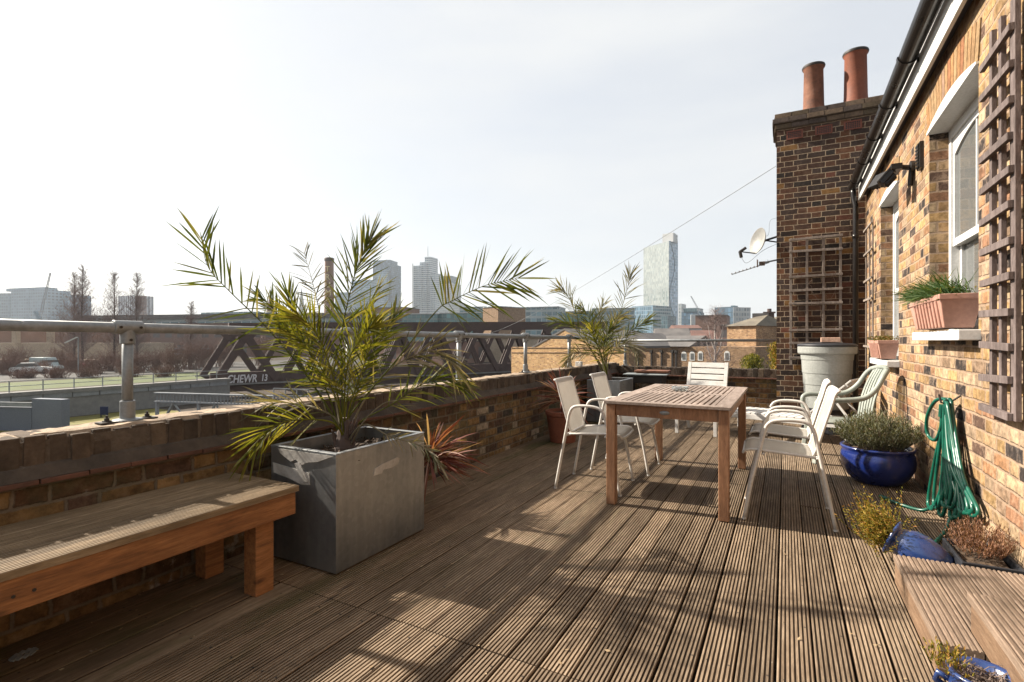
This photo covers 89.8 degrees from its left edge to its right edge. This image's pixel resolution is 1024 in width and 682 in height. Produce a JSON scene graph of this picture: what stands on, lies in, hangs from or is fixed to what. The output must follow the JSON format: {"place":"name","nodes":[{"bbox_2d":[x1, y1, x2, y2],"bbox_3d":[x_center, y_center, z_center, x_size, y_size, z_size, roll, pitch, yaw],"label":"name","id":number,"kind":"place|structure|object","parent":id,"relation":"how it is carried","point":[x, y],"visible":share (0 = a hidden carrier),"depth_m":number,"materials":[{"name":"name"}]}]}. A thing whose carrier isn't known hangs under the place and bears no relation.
{"place":"outdoors","nodes":[
{"label":"outdoors","id":0,"kind":"place"},
{"bbox_2d":[0,287,90,320],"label":"tower block","id":1,"kind":"structure","parent":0,"point":[21,303],"depth_m":603.00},
{"bbox_2d":[0,331,173,362],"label":"building","id":2,"kind":"structure","parent":0,"point":[38,341],"depth_m":108.27,"materials":[{"name":"beige concrete"}]},
{"bbox_2d":[0,408,181,432],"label":"lawn","id":3,"kind":"structure","parent":0,"point":[88,419],"depth_m":29.30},
{"bbox_2d":[0,398,69,430],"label":"equipment cabin","id":4,"kind":"object","parent":3,"relation":"on","point":[39,413],"visible":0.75,"depth_m":24.37,"materials":[{"name":"metal"}]},
{"bbox_2d":[118,295,153,314],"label":"tower block","id":5,"kind":"structure","parent":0,"point":[150,304],"depth_m":519.25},
{"bbox_2d":[0,367,335,391],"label":"grass bank","id":6,"kind":"structure","parent":0,"point":[69,383],"depth_m":54.61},
{"bbox_2d":[116,364,145,376],"bbox_3d":[-46.154,3.446,61.990,3.588,1.796,3.321,0,0,28],"label":"bare bush","id":7,"kind":"object","parent":6,"relation":"on","point":[134,370],"visible":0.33,"depth_m":61.93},
{"bbox_2d":[150,363,180,376],"bbox_3d":[-42.008,3.481,61.917,3.260,1.727,3.484,0,0,28],"label":"bare bush","id":8,"kind":"object","parent":6,"relation":"on","point":[166,370],"visible":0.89,"depth_m":61.73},
{"bbox_2d":[0,356,378,380],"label":"road","id":9,"kind":"structure","parent":0,"point":[238,365],"depth_m":75.05,"materials":[{"name":"asphalt"}]},
{"bbox_2d":[0,352,25,374],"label":"bare bush","id":10,"kind":"object","parent":9,"relation":"on","point":[7,365],"visible":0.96,"depth_m":65.98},
{"bbox_2d":[0,364,42,378],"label":"bare bush","id":11,"kind":"object","parent":9,"relation":"on","point":[29,373],"visible":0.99,"depth_m":59.56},
{"bbox_2d":[0,343,42,365],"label":"bare bush","id":12,"kind":"object","parent":9,"relation":"on","point":[17,352],"visible":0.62,"depth_m":73.80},
{"bbox_2d":[8,363,52,373],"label":"parked car","id":13,"kind":"object","parent":9,"relation":"on","point":[26,365],"visible":0.5,"depth_m":67.23,"materials":[{"name":"paint"}]},
{"bbox_2d":[29,357,63,368],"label":"parked van","id":14,"kind":"object","parent":9,"relation":"on","point":[38,359],"visible":0.35,"depth_m":73.53,"materials":[{"name":"paint"}]},
{"bbox_2d":[35,365,72,377],"bbox_3d":[-53.292,3.425,60.117,3.489,1.838,3.578,0,0,28],"label":"bare bush","id":15,"kind":"object","parent":9,"relation":"on","point":[55,373],"visible":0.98,"depth_m":59.74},
{"bbox_2d":[37,345,83,369],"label":"bare bush","id":16,"kind":"object","parent":9,"relation":"on","point":[58,353],"visible":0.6,"depth_m":75.60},
{"bbox_2d":[55,352,88,371],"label":"bare bush","id":17,"kind":"object","parent":9,"relation":"on","point":[71,361],"visible":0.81,"depth_m":71.25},
{"bbox_2d":[75,352,111,373],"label":"bare bush","id":18,"kind":"object","parent":9,"relation":"on","point":[92,363],"visible":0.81,"depth_m":67.60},
{"bbox_2d":[76,345,121,370],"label":"bare bush","id":19,"kind":"object","parent":9,"relation":"on","point":[111,355],"visible":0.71,"depth_m":73.65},
{"bbox_2d":[109,356,147,372],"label":"bare bush","id":20,"kind":"object","parent":9,"relation":"on","point":[118,363],"visible":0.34,"depth_m":69.39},
{"bbox_2d":[121,349,157,371],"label":"bare bush","id":21,"kind":"object","parent":9,"relation":"on","point":[142,359],"visible":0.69,"depth_m":71.86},
{"bbox_2d":[135,349,169,369],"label":"bare bush","id":22,"kind":"object","parent":9,"relation":"on","point":[156,362],"visible":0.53,"depth_m":75.50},
{"bbox_2d":[150,341,194,372],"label":"bare bush","id":23,"kind":"object","parent":9,"relation":"on","point":[177,357],"visible":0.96,"depth_m":69.71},
{"bbox_2d":[165,338,208,369],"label":"bare bush","id":24,"kind":"object","parent":9,"relation":"on","point":[190,360],"visible":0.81,"depth_m":77.76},
{"bbox_2d":[177,338,218,367],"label":"bare bush","id":25,"kind":"object","parent":9,"relation":"on","point":[202,365],"visible":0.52,"depth_m":83.87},
{"bbox_2d":[206,337,245,366],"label":"bare bush","id":26,"kind":"object","parent":9,"relation":"on","point":[224,354],"visible":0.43,"depth_m":85.44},
{"bbox_2d":[244,335,280,365],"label":"bare bush","id":27,"kind":"object","parent":9,"relation":"on","point":[260,346],"visible":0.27,"depth_m":89.73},
{"bbox_2d":[0,356,498,416],"bbox_3d":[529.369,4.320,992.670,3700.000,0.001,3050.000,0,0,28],"label":"ground","id":28,"kind":"structure","parent":0,"point":[189,407],"depth_m":43.92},
{"bbox_2d":[33,273,50,319],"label":"crane","id":29,"kind":"object","parent":28,"relation":"on","point":[37,315],"visible":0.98,"depth_m":329.85,"materials":[{"name":"metal"}]},
{"bbox_2d":[44,271,103,355],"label":"poplar tree","id":30,"kind":"object","parent":28,"relation":"on","point":[67,316],"visible":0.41,"depth_m":83.61,"materials":[{"name":"brown plant"}]},
{"bbox_2d":[46,261,105,358],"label":"poplar tree","id":31,"kind":"object","parent":28,"relation":"on","point":[82,302],"visible":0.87,"depth_m":81.89,"materials":[{"name":"brown plant"}]},
{"bbox_2d":[70,365,107,377],"bbox_3d":[-49.464,3.434,59.911,3.562,1.819,3.506,0,0,-11],"label":"bare bush","id":32,"kind":"object","parent":28,"relation":"on","point":[85,372],"visible":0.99,"depth_m":59.61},
{"bbox_2d":[89,269,139,360],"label":"poplar tree","id":33,"kind":"object","parent":28,"relation":"on","point":[114,338],"visible":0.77,"depth_m":87.70,"materials":[{"name":"brown plant"}]},
{"bbox_2d":[0,370,230,416],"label":"viaduct wall","id":34,"kind":"structure","parent":28,"relation":"on","point":[87,400],"depth_m":31.30,"materials":[{"name":"concrete"}]},
{"bbox_2d":[109,271,168,355],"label":"poplar tree","id":35,"kind":"object","parent":28,"relation":"on","point":[137,308],"visible":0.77,"depth_m":85.92,"materials":[{"name":"brown plant"}]},
{"bbox_2d":[176,301,210,362],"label":"poplar tree","id":36,"kind":"object","parent":28,"relation":"on","point":[190,337],"visible":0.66,"depth_m":99.90,"materials":[{"name":"brown plant"}]},
{"bbox_2d":[154,392,300,414],"bbox_3d":[-7.882,2.909,14.500,5.172,2.823,0.120,0,0,11],"label":"guard rail","id":37,"kind":"object","parent":28,"relation":"on","point":[173,402],"visible":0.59,"depth_m":14.68,"materials":[{"name":"metal"}]},
{"bbox_2d":[78,312,401,356],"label":"warehouse","id":38,"kind":"structure","parent":28,"relation":"on","point":[170,319],"depth_m":148.71,"materials":[{"name":"metal"}]},
{"bbox_2d":[273,388,319,398],"bbox_3d":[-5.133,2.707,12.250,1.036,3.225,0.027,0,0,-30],"label":"guard rail","id":39,"kind":"object","parent":28,"relation":"on","point":[292,389],"visible":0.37,"depth_m":12.20,"materials":[{"name":"metal"}]},
{"bbox_2d":[324,257,333,312],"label":"factory chimney","id":40,"kind":"object","parent":28,"relation":"on","point":[329,264],"visible":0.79,"depth_m":260.00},
{"bbox_2d":[653,328,690,335],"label":"long building","id":41,"kind":"structure","parent":28,"relation":"on","point":[675,331],"depth_m":80.86,"materials":[{"name":"grey stone"}]},
{"bbox_2d":[690,330,717,343],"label":"long building","id":42,"kind":"structure","parent":28,"relation":"on","point":[698,332],"depth_m":78.80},
{"bbox_2d":[694,303,739,367],"bbox_3d":[11.899,0.999,29.958,2.304,6.647,2.641,0,0,-25],"label":"birch tree","id":43,"kind":"object","parent":28,"relation":"on","point":[715,327],"visible":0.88,"depth_m":29.96,"materials":[{"name":"brown plant"}]},
{"bbox_2d":[727,309,776,345],"bbox_3d":[32.630,0.119,65.257,13.434,8.402,4.114,0,0,-37],"label":"brick villa","id":44,"kind":"object","parent":28,"relation":"on","point":[763,325],"visible":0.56,"depth_m":61.73,"materials":[{"name":"brown brick"}]},
{"bbox_2d":[739,353,770,368],"bbox_3d":[11.265,2.424,24.042,1.469,3.793,1.402,0,0,-38],"label":"evergreen bush","id":45,"kind":"object","parent":28,"relation":"on","point":[752,360],"visible":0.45,"depth_m":23.85,"materials":[{"name":"green plant"}]},
{"bbox_2d":[765,340,776,368],"bbox_3d":[11.374,2.115,21.998,0.962,4.411,0.926,0,0,28],"label":"evergreen bush","id":46,"kind":"object","parent":28,"relation":"on","point":[773,349],"visible":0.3,"depth_m":21.97,"materials":[{"name":"yellow plant"}]},
{"bbox_2d":[335,292,361,311],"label":"office building","id":47,"kind":"structure","parent":0,"point":[357,305],"depth_m":853.61,"materials":[{"name":"grey glass"}]},
{"bbox_2d":[351,280,383,308],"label":"office building","id":48,"kind":"structure","parent":0,"point":[379,301],"depth_m":899.73,"materials":[{"name":"grey glass"}]},
{"bbox_2d":[373,260,400,306],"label":"skyscraper","id":49,"kind":"structure","parent":0,"point":[392,270],"depth_m":994.83,"materials":[{"name":"grey glass"}]},
{"bbox_2d":[363,307,419,313],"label":"brick block","id":50,"kind":"structure","parent":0,"point":[413,310],"depth_m":260.75,"materials":[{"name":"brown brick"}]},
{"bbox_2d":[194,321,607,391],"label":"truss bridge","id":51,"kind":"structure","parent":0,"point":[260,378],"depth_m":49.27,"materials":[{"name":"metal"}]},
{"bbox_2d":[377,313,438,340],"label":"office building","id":52,"kind":"structure","parent":0,"point":[417,317],"depth_m":228.38,"materials":[{"name":"glass"}]},
{"bbox_2d":[412,255,441,312],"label":"skyscraper","id":53,"kind":"structure","parent":0,"point":[425,298],"depth_m":1049.40,"materials":[{"name":"metal"}]},
{"bbox_2d":[379,341,484,364],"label":"terrace house","id":54,"kind":"structure","parent":0,"point":[477,346],"depth_m":96.75,"materials":[{"name":"brick"}]},
{"bbox_2d":[439,276,460,312],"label":"skyscraper","id":55,"kind":"structure","parent":0,"point":[442,309],"depth_m":982.31,"materials":[{"name":"stone"}]},
{"bbox_2d":[0,0,919,317],"label":"sky","id":56,"kind":"structure","parent":0,"point":[580,134],"materials":[{"name":"white"}]},
{"bbox_2d":[439,312,482,338],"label":"office building","id":57,"kind":"structure","parent":0,"point":[449,317],"depth_m":225.26,"materials":[{"name":"glass"}]},
{"bbox_2d":[447,338,538,361],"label":"warehouse","id":58,"kind":"structure","parent":0,"point":[495,351],"depth_m":103.85,"materials":[{"name":"beige concrete"}]},
{"bbox_2d":[483,306,524,333],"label":"brick block","id":59,"kind":"structure","parent":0,"point":[516,314],"depth_m":216.37,"materials":[{"name":"brick"}]},
{"bbox_2d":[525,306,565,334],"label":"office building","id":60,"kind":"structure","parent":0,"point":[539,315],"depth_m":280.46,"materials":[{"name":"glass"}]},
{"bbox_2d":[565,311,596,321],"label":"office building","id":61,"kind":"structure","parent":0,"point":[575,316],"depth_m":300.55,"materials":[{"name":"glass"}]},
{"bbox_2d":[511,328,669,372],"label":"gabled building","id":62,"kind":"structure","parent":0,"point":[545,354],"depth_m":38.04,"materials":[{"name":"beige brick"}]},
{"bbox_2d":[591,308,634,329],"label":"office building","id":63,"kind":"structure","parent":0,"point":[631,313],"depth_m":329.37,"materials":[{"name":"glass"}]},
{"bbox_2d":[632,305,670,332],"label":"office building","id":64,"kind":"structure","parent":0,"point":[643,311],"depth_m":525.77,"materials":[{"name":"blue glass"}]},
{"bbox_2d":[644,233,677,324],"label":"skyscraper","id":65,"kind":"structure","parent":0,"point":[661,274],"depth_m":719.21,"materials":[{"name":"grey glass"}]},
{"bbox_2d":[661,316,675,327],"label":"office building","id":66,"kind":"structure","parent":0,"point":[667,321],"depth_m":481.19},
{"bbox_2d":[670,325,701,330],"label":"terrace house","id":67,"kind":"structure","parent":0,"point":[694,327],"depth_m":131.41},
{"bbox_2d":[681,308,703,324],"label":"office building","id":68,"kind":"structure","parent":0,"point":[688,316],"depth_m":560.50,"materials":[{"name":"blue glass"}]},
{"bbox_2d":[629,333,772,368],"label":"long building","id":69,"kind":"structure","parent":0,"point":[678,354],"depth_m":57.06,"materials":[{"name":"brown brick"},{"name":"tan brick"}]},
{"bbox_2d":[695,315,729,329],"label":"brick block","id":70,"kind":"structure","parent":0,"point":[700,320],"depth_m":261.71,"materials":[{"name":"brown brick"}]},
{"bbox_2d":[716,324,730,345],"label":"terrace house","id":71,"kind":"structure","parent":0,"point":[724,334],"depth_m":152.50,"materials":[{"name":"brick"}]},
{"bbox_2d":[715,305,750,323],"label":"tower block","id":72,"kind":"structure","parent":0,"point":[736,314],"depth_m":418.04,"materials":[{"name":"stone"}]},
{"bbox_2d":[652,423,917,681],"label":"terrace slab","id":73,"kind":"structure","parent":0,"point":[776,643],"depth_m":2.47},
{"bbox_2d":[0,362,618,647],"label":"parapet wall","id":74,"kind":"structure","parent":73,"relation":"on","point":[46,471],"depth_m":2.54,"materials":[{"name":"brick"}]},
{"bbox_2d":[0,319,775,424],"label":"handrail","id":75,"kind":"object","parent":74,"relation":"on","point":[127,331],"visible":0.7,"depth_m":2.51,"materials":[{"name":"metal"}]},
{"bbox_2d":[0,417,969,681],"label":"deck","id":76,"kind":"structure","parent":73,"relation":"on","point":[580,569],"depth_m":2.35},
{"bbox_2d":[8,647,38,661],"bbox_3d":[-1.815,1.165,1.909,0.057,0.010,0.074,0,0,8],"label":"crushed can","id":77,"kind":"object","parent":76,"relation":"on","point":[20,655],"visible":1,"depth_m":1.90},
{"bbox_2d":[0,472,298,616],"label":"bench","id":78,"kind":"object","parent":76,"relation":"on","point":[47,558],"visible":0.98,"depth_m":2.02,"materials":[{"name":"brown wood"}]},
{"bbox_2d":[163,206,556,573],"bbox_3d":[-0.847,0.165,2.968,1.892,1.989,1.385,0,0,28],"label":"potted palm","id":79,"kind":"object","parent":76,"relation":"on","point":[359,495],"visible":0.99,"depth_m":2.89,"materials":[{"name":"plant"}]},
{"bbox_2d":[410,415,490,502],"bbox_3d":[-0.513,0.830,3.602,0.715,0.683,0.793,0,0,41],"label":"potted cordyline","id":80,"kind":"object","parent":76,"relation":"on","point":[446,460],"visible":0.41,"depth_m":3.56,"materials":[{"name":"plant"}]},
{"bbox_2d":[36,425,934,678],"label":"leaf litter","id":81,"kind":"object","parent":76,"relation":"on","point":[607,650],"visible":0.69,"depth_m":2.08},
{"bbox_2d":[527,366,595,443],"bbox_3d":[0.579,0.716,5.967,0.909,0.909,0.846,0,0,-13],"label":"potted cordyline","id":82,"kind":"object","parent":76,"relation":"on","point":[556,419],"visible":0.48,"depth_m":5.89,"materials":[{"name":"ceramic"}]},
{"bbox_2d":[554,376,634,496],"bbox_3d":[0.671,0.737,4.197,0.566,0.866,0.516,0,0,25],"label":"armchair","id":83,"kind":"object","parent":76,"relation":"on","point":[575,417],"visible":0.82,"depth_m":4.24,"materials":[{"name":"beige metal"}]},
{"bbox_2d":[540,260,661,421],"bbox_3d":[1.283,-0.031,7.643,1.825,2.382,1.126,0,0,-8],"label":"potted palm","id":84,"kind":"object","parent":76,"relation":"on","point":[618,385],"visible":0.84,"depth_m":7.49,"materials":[{"name":"plant"}]},
{"bbox_2d":[589,372,660,475],"bbox_3d":[1.053,0.737,4.787,0.566,0.866,0.516,0,0,27],"label":"armchair","id":85,"kind":"object","parent":76,"relation":"on","point":[601,385],"visible":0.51,"depth_m":4.76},
{"bbox_2d":[623,369,670,390],"bbox_3d":[2.209,0.825,8.393,0.680,0.690,0.530,0,0,24],"label":"barbecue","id":86,"kind":"object","parent":76,"relation":"on","point":[648,376],"visible":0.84,"depth_m":8.23,"materials":[{"name":"black metal"}]},
{"bbox_2d":[604,384,747,521],"bbox_3d":[1.413,0.795,4.199,0.842,0.741,1.640,0,0,28],"label":"table","id":87,"kind":"object","parent":76,"relation":"on","point":[720,405],"visible":0.96,"depth_m":3.66,"materials":[{"name":"brown wood"}]},
{"bbox_2d":[675,362,728,436],"bbox_3d":[2.442,0.728,6.609,0.558,0.892,0.642,0,0,36],"label":"slatted armchair","id":88,"kind":"object","parent":76,"relation":"on","point":[724,371],"visible":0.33,"depth_m":6.79,"materials":[{"name":"white paint"}]},
{"bbox_2d":[748,378,830,475],"bbox_3d":[2.227,0.737,4.127,0.566,0.866,0.516,0,0,29],"label":"armchair","id":89,"kind":"object","parent":76,"relation":"on","point":[788,431],"visible":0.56,"depth_m":4.14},
{"bbox_2d":[742,385,840,531],"bbox_3d":[1.875,0.737,3.478,0.566,0.866,0.516,0,0,26],"label":"armchair","id":90,"kind":"object","parent":76,"relation":"on","point":[763,445],"visible":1,"depth_m":3.38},
{"bbox_2d":[731,378,858,428],"bbox_3d":[3.414,0.800,6.321,0.629,0.741,1.550,0,0,-45],"label":"sun lounger","id":91,"kind":"object","parent":76,"relation":"on","point":[755,413],"visible":0.3,"depth_m":6.18,"materials":[{"name":"white paint"}]},
{"bbox_2d":[797,342,857,434],"bbox_3d":[4.094,0.593,6.679,0.676,1.154,0.676,0,0,28],"label":"plant pot","id":92,"kind":"object","parent":76,"relation":"on","point":[832,362],"visible":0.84,"depth_m":6.45,"materials":[{"name":"plastic"}]},
{"bbox_2d":[821,337,840,341],"bbox_3d":[4.046,-0.015,6.524,0.210,0.060,0.100,0,0,28],"label":"loose brick","id":93,"kind":"object","parent":92,"relation":"on","point":[830,339],"visible":1,"depth_m":6.48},
{"bbox_2d":[800,365,889,463],"bbox_3d":[3.268,0.700,5.042,0.680,0.944,0.630,0,0,18],"label":"plastic chair","id":94,"kind":"object","parent":76,"relation":"on","point":[877,377],"visible":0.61,"depth_m":4.99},
{"bbox_2d":[829,407,924,486],"bbox_3d":[3.033,0.858,4.277,0.688,0.624,0.684,0,0,28],"label":"potted lavender","id":95,"kind":"object","parent":76,"relation":"on","point":[878,450],"visible":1,"depth_m":4.12,"materials":[{"name":"blue ceramic"}]},
{"bbox_2d":[834,484,953,563],"bbox_3d":[2.004,0.982,2.731,0.505,0.396,0.363,0,0,28],"label":"potted heather","id":96,"kind":"object","parent":76,"relation":"on","point":[885,535],"visible":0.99,"depth_m":2.66,"materials":[{"name":"plant"}]},
{"bbox_2d":[893,554,1023,678],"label":"deck step","id":97,"kind":"object","parent":76,"relation":"on","point":[933,593],"visible":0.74,"depth_m":2.13,"materials":[{"name":"wood"}]},
{"bbox_2d":[967,592,1023,681],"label":"deck step","id":98,"kind":"object","parent":97,"relation":"on","point":[997,627],"visible":1,"depth_m":1.65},
{"bbox_2d":[917,636,1010,681],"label":"potted twigs","id":99,"kind":"object","parent":76,"relation":"on","point":[963,668],"visible":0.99,"depth_m":1.55,"materials":[{"name":"blue ceramic"}]},
{"bbox_2d":[938,514,1023,574],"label":"plant tray","id":100,"kind":"object","parent":76,"relation":"on","point":[977,551],"visible":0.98,"depth_m":2.50,"materials":[{"name":"plant"}]},
{"bbox_2d":[616,366,776,408],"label":"parapet wall","id":101,"kind":"structure","parent":73,"relation":"on","point":[761,385],"depth_m":8.12,"materials":[{"name":"brick"}]},
{"bbox_2d":[848,0,1023,568],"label":"brick house","id":102,"kind":"structure","parent":73,"relation":"on","point":[938,210],"depth_m":3.72,"materials":[{"name":"brown brick"}]},
{"bbox_2d":[772,46,882,424],"bbox_3d":[4.724,0.022,7.506,1.627,8.296,0.809,0,0,28],"label":"chimney stack","id":103,"kind":"object","parent":102,"relation":"attached to","point":[819,145],"visible":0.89,"depth_m":7.31,"materials":[{"name":"brick"}]},
{"bbox_2d":[500,166,775,329],"bbox_3d":[0.821,-1.607,26.802,0.010,1.977,38.888,0,0,-9],"label":"overhead wire","id":104,"kind":"object","parent":103,"relation":"attached to","point":[667,234],"visible":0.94,"depth_m":10.53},
{"bbox_2d":[738,218,776,262],"bbox_3d":[3.718,-1.516,7.770,0.509,0.672,0.270,0,0,32],"label":"satellite dish","id":105,"kind":"object","parent":103,"relation":"attached to","point":[758,240],"visible":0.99,"depth_m":7.79,"materials":[{"name":"white metal"}]},
{"bbox_2d":[789,234,842,364],"bbox_3d":[4.310,-0.571,7.295,0.660,1.842,0.060,0,0,28],"label":"trellis","id":106,"kind":"object","parent":103,"relation":"attached to","point":[823,329],"visible":0.86,"depth_m":7.27,"materials":[{"name":"brown wood"}]},
{"bbox_2d":[863,219,873,374],"bbox_3d":[4.548,-0.510,6.552,0.036,1.960,0.696,0,0,28],"label":"trellis","id":107,"kind":"object","parent":102,"relation":"attached to","point":[865,300],"visible":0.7,"depth_m":6.52,"materials":[{"name":"brown wood"}]},
{"bbox_2d":[867,335,898,358],"bbox_3d":[3.972,0.056,5.507,0.216,0.249,0.803,0,0,28],"label":"window box","id":108,"kind":"object","parent":102,"relation":"on","point":[887,346],"visible":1,"depth_m":5.20,"materials":[{"name":"ceramic"}]},
{"bbox_2d":[870,180,898,367],"bbox_3d":[4.064,-0.687,5.447,0.305,1.889,1.147,0,0,28],"label":"window","id":109,"kind":"structure","parent":102,"relation":"in","point":[890,197],"depth_m":5.80,"materials":[{"name":"white paint"}]},
{"bbox_2d":[867,161,914,189],"bbox_3d":[3.353,-1.437,4.548,0.303,0.217,0.436,0,0,28],"label":"floodlight","id":110,"kind":"object","parent":102,"relation":"attached to","point":[887,178],"visible":0.99,"depth_m":4.41,"materials":[{"name":"black plastic"}]},
{"bbox_2d":[915,141,923,170],"bbox_3d":[3.284,-1.490,4.140,0.040,0.210,0.110,0,0,28],"label":"wall vent","id":111,"kind":"object","parent":102,"relation":"attached to","point":[919,157],"depth_m":4.10,"materials":[{"name":"black plastic"}]},
{"bbox_2d":[879,394,980,542],"bbox_3d":[2.659,0.755,3.244,0.316,0.839,1.139,0,0,23],"label":"garden hose","id":112,"kind":"object","parent":102,"relation":"hanging from","point":[955,498],"visible":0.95,"depth_m":3.20,"materials":[{"name":"green rubber"}]},
{"bbox_2d":[885,268,978,329],"bbox_3d":[2.830,-0.295,3.502,0.480,0.430,1.095,0,0,28],"label":"window box","id":113,"kind":"object","parent":102,"relation":"on","point":[937,306],"visible":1,"depth_m":3.15,"materials":[{"name":"plastic"}]},
{"bbox_2d":[912,61,980,339],"bbox_3d":[2.972,-0.833,3.401,0.305,1.658,1.210,0,0,28],"label":"window","id":114,"kind":"structure","parent":102,"relation":"in","point":[957,114],"depth_m":3.56,"materials":[{"name":"white paint"}]},
{"bbox_2d":[978,0,1021,421],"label":"trellis","id":115,"kind":"object","parent":102,"relation":"attached to","point":[1012,66],"visible":1,"depth_m":2.50,"materials":[{"name":"brown wood"}]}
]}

